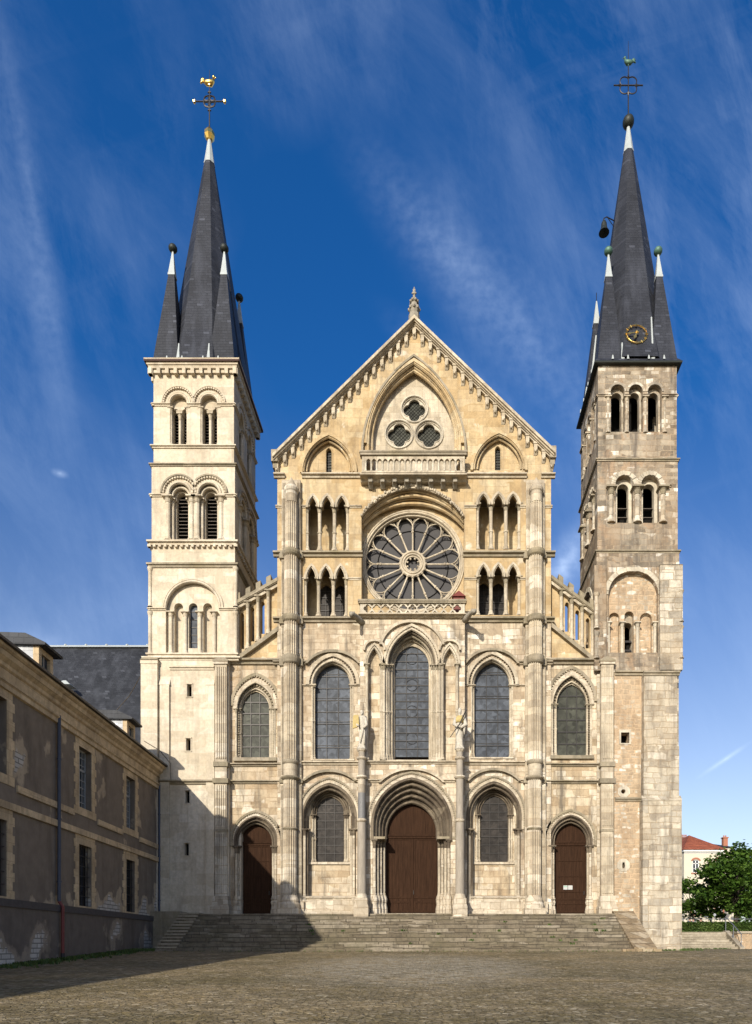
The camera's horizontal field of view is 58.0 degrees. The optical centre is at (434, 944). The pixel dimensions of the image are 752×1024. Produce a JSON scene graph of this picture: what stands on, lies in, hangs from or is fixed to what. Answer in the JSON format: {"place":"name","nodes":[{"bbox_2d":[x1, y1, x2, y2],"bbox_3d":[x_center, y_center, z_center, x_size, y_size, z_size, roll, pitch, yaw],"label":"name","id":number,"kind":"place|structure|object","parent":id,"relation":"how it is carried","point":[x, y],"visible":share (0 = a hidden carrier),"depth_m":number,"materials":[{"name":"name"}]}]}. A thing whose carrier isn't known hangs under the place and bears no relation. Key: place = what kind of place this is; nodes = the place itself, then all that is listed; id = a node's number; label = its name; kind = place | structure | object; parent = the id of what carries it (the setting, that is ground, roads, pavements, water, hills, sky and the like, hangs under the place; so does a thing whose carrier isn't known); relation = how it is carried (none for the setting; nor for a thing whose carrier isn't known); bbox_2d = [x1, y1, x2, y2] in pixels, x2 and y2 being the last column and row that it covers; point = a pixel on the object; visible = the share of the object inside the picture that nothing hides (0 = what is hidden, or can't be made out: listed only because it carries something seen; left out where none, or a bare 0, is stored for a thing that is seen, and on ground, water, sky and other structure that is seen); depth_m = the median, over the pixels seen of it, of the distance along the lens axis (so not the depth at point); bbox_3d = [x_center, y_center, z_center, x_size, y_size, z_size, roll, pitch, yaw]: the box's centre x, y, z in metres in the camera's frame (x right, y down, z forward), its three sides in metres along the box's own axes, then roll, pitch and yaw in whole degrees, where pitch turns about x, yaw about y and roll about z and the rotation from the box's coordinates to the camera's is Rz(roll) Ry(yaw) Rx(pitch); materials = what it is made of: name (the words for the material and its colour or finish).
{"place":"outdoors","nodes":[
{"label":"outdoors","id":0,"kind":"place"},
{"bbox_2d":[49,644,147,743],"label":"slate roofed range","id":1,"kind":"structure","parent":0,"point":[103,677],"depth_m":50.95,"materials":[{"name":"stone"}]},
{"bbox_2d":[0,948,730,968],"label":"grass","id":2,"kind":"structure","parent":0,"point":[52,961],"depth_m":25.82,"materials":[{"name":"green plant"}]},
{"bbox_2d":[0,949,751,1023],"bbox_3d":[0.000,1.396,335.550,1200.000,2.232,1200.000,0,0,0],"label":"ground","id":3,"kind":"structure","parent":0,"point":[709,986],"depth_m":14.67,"materials":[{"name":"grey stone"}]},
{"bbox_2d":[0,632,167,964],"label":"abbey building","id":4,"kind":"structure","parent":3,"relation":"on","point":[79,787],"depth_m":25.45,"materials":[{"name":"brown paint"}]},
{"bbox_2d":[0,820,3,895],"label":"window","id":5,"kind":"structure","parent":4,"relation":"in","point":[0,820],"depth_m":21.40,"materials":[{"name":"glass"}]},
{"bbox_2d":[79,749,85,808],"bbox_3d":[-14.311,-6.650,27.035,0.085,2.400,1.102,0,0,-3],"label":"window","id":6,"kind":"structure","parent":4,"relation":"in","point":[82,756],"depth_m":27.45,"materials":[{"name":"grey glass"}]},
{"bbox_2d":[79,845,89,906],"bbox_3d":[-14.232,-2.765,27.039,0.243,2.430,1.102,0,0,-3],"label":"window","id":7,"kind":"structure","parent":4,"relation":"in","point":[82,850],"depth_m":27.41,"materials":[{"name":"glass"}]},
{"bbox_2d":[126,779,129,827],"bbox_3d":[-14.579,-6.650,31.660,0.085,2.400,1.052,0,0,-3],"label":"window","id":8,"kind":"structure","parent":4,"relation":"in","point":[127,781],"depth_m":31.93,"materials":[{"name":"grey glass"}]},
{"bbox_2d":[126,860,132,911],"bbox_3d":[-14.500,-2.765,31.664,0.243,2.430,1.052,0,0,-3],"label":"window","id":9,"kind":"structure","parent":4,"relation":"in","point":[128,878],"depth_m":31.93,"materials":[{"name":"metal"}]},
{"bbox_2d":[150,911,661,951],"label":"front steps","id":10,"kind":"structure","parent":3,"relation":"on","point":[625,931],"depth_m":32.74,"materials":[{"name":"stone"}]},
{"bbox_2d":[140,41,683,949],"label":"basilica church","id":11,"kind":"structure","parent":3,"relation":"on","point":[414,463],"depth_m":35.55,"materials":[{"name":"stone"}]},
{"bbox_2d":[242,692,268,756],"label":"stained window","id":12,"kind":"structure","parent":11,"relation":"in","point":[255,713],"depth_m":36.09,"materials":[{"name":"grey glass"}]},
{"bbox_2d":[327,451,331,471],"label":"lancet window","id":13,"kind":"structure","parent":11,"relation":"in","point":[329,455],"depth_m":36.07,"materials":[{"name":"grey glass"}]},
{"bbox_2d":[317,797,343,861],"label":"stained window","id":14,"kind":"structure","parent":11,"relation":"in","point":[330,818],"depth_m":36.37,"materials":[{"name":"grey glass"}]},
{"bbox_2d":[315,666,349,758],"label":"stained window","id":15,"kind":"structure","parent":11,"relation":"in","point":[332,700],"depth_m":35.97,"materials":[{"name":"grey glass"}]},
{"bbox_2d":[353,710,367,749],"bbox_3d":[-3.783,-11.027,34.456,0.598,2.030,0.704,0,0,39],"label":"statue","id":16,"kind":"object","parent":11,"relation":"on","point":[361,722],"visible":0.98,"depth_m":34.41,"materials":[{"name":"stone"}]},
{"bbox_2d":[384,419,413,448],"bbox_3d":[-1.910,-27.326,36.166,1.610,1.610,0.368,0,0,0],"label":"quatrefoil window","id":17,"kind":"structure","parent":11,"relation":"in","point":[399,435],"depth_m":36.15,"materials":[{"name":"stone"}]},
{"bbox_2d":[395,647,428,756],"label":"stained window","id":18,"kind":"structure","parent":11,"relation":"in","point":[411,665],"depth_m":35.85,"materials":[{"name":"grey glass"}]},
{"bbox_2d":[363,510,463,612],"bbox_3d":[-1.203,-20.619,36.478,5.644,5.644,0.500,0,0,0],"label":"rose window","id":19,"kind":"structure","parent":11,"relation":"in","point":[409,559],"depth_m":36.72,"materials":[{"name":"stone"}]},
{"bbox_2d":[400,395,428,422],"bbox_3d":[-1.103,-28.659,36.166,1.527,1.527,0.368,0,0,0],"label":"quatrefoil window","id":20,"kind":"structure","parent":11,"relation":"in","point":[414,410],"depth_m":36.15,"materials":[{"name":"stone"}]},
{"bbox_2d":[408,287,420,318],"bbox_3d":[-1.092,-33.678,35.443,0.651,1.873,0.647,0,0,-22],"label":"finial statue","id":21,"kind":"object","parent":11,"relation":"on","point":[414,309],"visible":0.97,"depth_m":35.27,"materials":[{"name":"grey stone"}]},
{"bbox_2d":[414,419,443,448],"bbox_3d":[-0.320,-27.312,36.166,1.610,1.610,0.368,0,0,0],"label":"quatrefoil window","id":22,"kind":"structure","parent":11,"relation":"in","point":[428,435],"depth_m":36.15,"materials":[{"name":"stone"}]},
{"bbox_2d":[452,591,465,611],"bbox_3d":[1.254,-18.065,35.750,0.720,1.154,0.800,0,0,0],"label":"red hut","id":23,"kind":"object","parent":11,"relation":"on","point":[458,595],"visible":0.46,"depth_m":35.45,"materials":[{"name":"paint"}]},
{"bbox_2d":[450,708,467,749],"bbox_3d":[1.217,-11.095,34.493,0.929,2.165,0.671,0,0,0],"label":"statue","id":24,"kind":"object","parent":11,"relation":"on","point":[460,724],"visible":0.99,"depth_m":34.41,"materials":[{"name":"stone"}]},
{"bbox_2d":[475,664,508,756],"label":"stained window","id":25,"kind":"structure","parent":11,"relation":"in","point":[491,689],"depth_m":35.97,"materials":[{"name":"grey glass"}]},
{"bbox_2d":[481,796,507,861],"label":"stained window","id":26,"kind":"structure","parent":11,"relation":"in","point":[494,812],"depth_m":36.37,"materials":[{"name":"grey glass"}]},
{"bbox_2d":[495,449,499,469],"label":"lancet window","id":27,"kind":"structure","parent":11,"relation":"in","point":[497,453],"depth_m":36.07,"materials":[{"name":"grey glass"}]},
{"bbox_2d":[557,685,585,754],"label":"stained window","id":28,"kind":"structure","parent":11,"relation":"in","point":[571,708],"depth_m":36.09,"materials":[{"name":"grey glass"}]},
{"bbox_2d":[682,931,744,948],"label":"garden steps","id":29,"kind":"structure","parent":3,"relation":"on","point":[707,940],"depth_m":47.10,"materials":[{"name":"grey stone"}]},
{"bbox_2d":[725,917,741,945],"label":"handrail","id":30,"kind":"object","parent":29,"relation":"on","point":[733,929],"visible":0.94,"depth_m":47.22,"materials":[{"name":"grey metal"}]},
{"bbox_2d":[731,931,751,948],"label":"retaining wall","id":31,"kind":"structure","parent":3,"relation":"on","point":[746,939],"depth_m":47.15,"materials":[{"name":"stone"}]},
{"bbox_2d":[0,0,751,921],"label":"sky","id":32,"kind":"structure","parent":0,"point":[465,154],"materials":[{"name":"blue"}]},
{"bbox_2d":[682,835,733,921],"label":"brick house","id":33,"kind":"structure","parent":0,"point":[726,846],"depth_m":100.90,"materials":[{"name":"red brick"}]},
{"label":"terrace","id":34,"kind":"structure","parent":0,"visible":0},
{"bbox_2d":[682,877,712,920],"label":"chestnut tree","id":35,"kind":"object","parent":34,"relation":"on","point":[687,905],"visible":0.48,"depth_m":63.15,"materials":[{"name":"green plant"}]},
{"bbox_2d":[682,835,727,921],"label":"cream house","id":36,"kind":"structure","parent":34,"relation":"on","point":[696,852],"depth_m":86.00,"materials":[{"name":"white paint"}]},
{"bbox_2d":[691,857,700,873],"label":"window","id":37,"kind":"structure","parent":36,"relation":"in","point":[695,862],"depth_m":86.10,"materials":[{"name":"white paint"}]},
{"bbox_2d":[691,881,731,921],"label":"chestnut tree","id":38,"kind":"object","parent":34,"relation":"on","point":[716,911],"visible":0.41,"depth_m":62.28,"materials":[{"name":"green plant"}]},
{"bbox_2d":[682,920,751,931],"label":"hedge","id":39,"kind":"object","parent":34,"relation":"on","point":[701,926],"visible":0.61,"depth_m":49.65,"materials":[{"name":"green plant"}]},
{"bbox_2d":[692,839,751,921],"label":"chestnut tree","id":40,"kind":"object","parent":34,"relation":"on","point":[737,869],"visible":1,"depth_m":59.20,"materials":[{"name":"green plant"}]},
{"bbox_2d":[725,870,751,921],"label":"chestnut tree","id":41,"kind":"object","parent":34,"relation":"on","point":[747,889],"visible":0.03,"depth_m":67.34,"materials":[{"name":"green plant"}]}
]}

